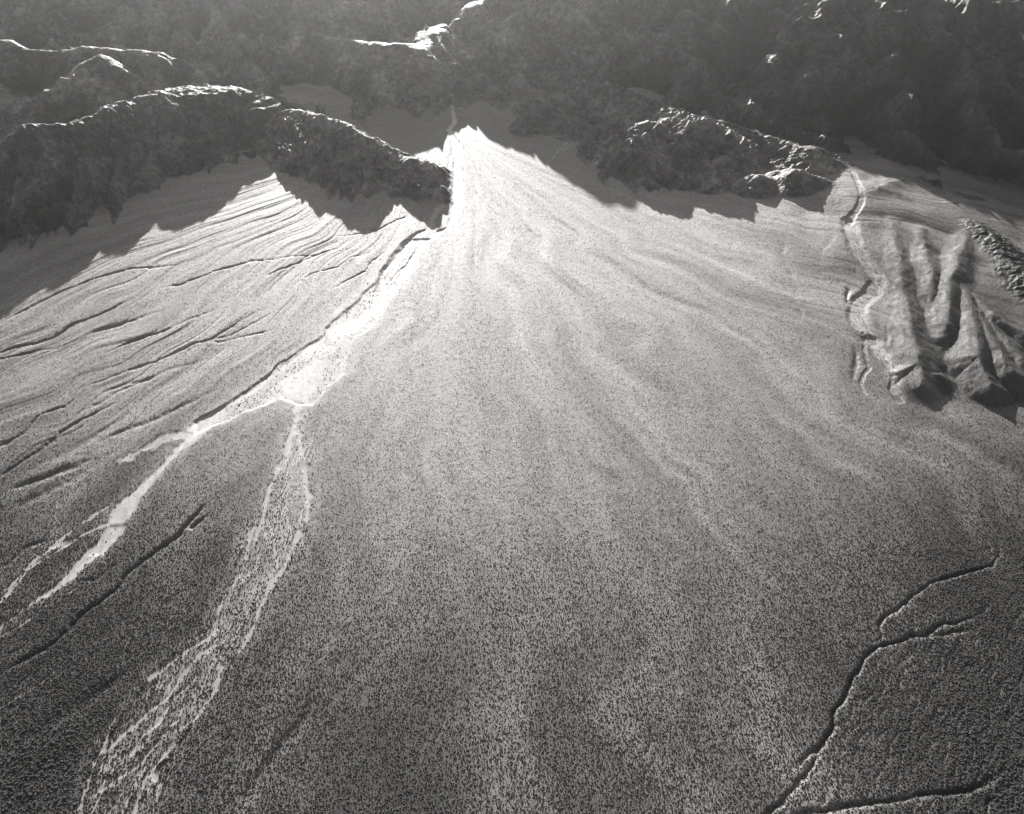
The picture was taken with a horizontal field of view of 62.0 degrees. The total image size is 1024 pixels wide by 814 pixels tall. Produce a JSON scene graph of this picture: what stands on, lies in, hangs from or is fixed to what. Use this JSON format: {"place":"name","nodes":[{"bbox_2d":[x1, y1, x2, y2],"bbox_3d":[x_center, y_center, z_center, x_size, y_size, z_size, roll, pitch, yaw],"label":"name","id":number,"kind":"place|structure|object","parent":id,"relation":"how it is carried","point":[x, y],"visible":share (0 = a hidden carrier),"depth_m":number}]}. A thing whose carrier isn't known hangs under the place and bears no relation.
{"place":"outdoors","nodes":[
{"label":"outdoors","id":0,"kind":"place"},
{"bbox_2d":[0,84,307,254],"bbox_3d":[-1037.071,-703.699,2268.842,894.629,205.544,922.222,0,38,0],"label":"hill","id":1,"kind":"structure","parent":0,"point":[232,115],"depth_m":2211.80},
{"bbox_2d":[255,109,452,204],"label":"hill","id":2,"kind":"structure","parent":0,"point":[360,153],"depth_m":2229.54},
{"bbox_2d":[0,82,1023,813],"bbox_3d":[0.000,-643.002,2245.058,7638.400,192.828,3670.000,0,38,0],"label":"ground","id":3,"kind":"structure","parent":0,"point":[460,234],"depth_m":1408.40},
{"bbox_2d":[0,105,465,628],"bbox_3d":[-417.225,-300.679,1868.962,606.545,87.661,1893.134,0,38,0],"label":"dry riverbed","id":4,"kind":"structure","parent":3,"relation":"attached to","point":[299,388],"depth_m":1612.84},
{"bbox_2d":[0,68,1023,813],"bbox_3d":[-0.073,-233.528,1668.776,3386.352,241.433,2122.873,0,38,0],"label":"scrub","id":5,"kind":"object","parent":3,"relation":"on","point":[566,724],"visible":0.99,"depth_m":1147.44},
{"bbox_2d":[546,142,903,401],"bbox_3d":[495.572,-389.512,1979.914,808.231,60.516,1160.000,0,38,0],"label":"dry stream channel","id":6,"kind":"object","parent":3,"relation":"attached to","point":[858,303],"visible":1,"depth_m":1812.82},
{"bbox_2d":[0,0,1023,188],"bbox_3d":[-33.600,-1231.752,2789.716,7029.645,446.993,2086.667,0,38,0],"label":"mountains","id":7,"kind":"structure","parent":0,"point":[841,62],"depth_m":2648.25},
{"bbox_2d":[576,80,856,199],"bbox_3d":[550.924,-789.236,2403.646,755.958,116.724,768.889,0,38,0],"label":"hill","id":8,"kind":"structure","parent":0,"point":[632,146],"depth_m":2275.34},
{"bbox_2d":[859,177,1023,407],"bbox_3d":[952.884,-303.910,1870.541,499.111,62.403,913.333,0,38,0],"label":"hill","id":9,"kind":"structure","parent":0,"point":[1010,274],"depth_m":1713.87}
]}

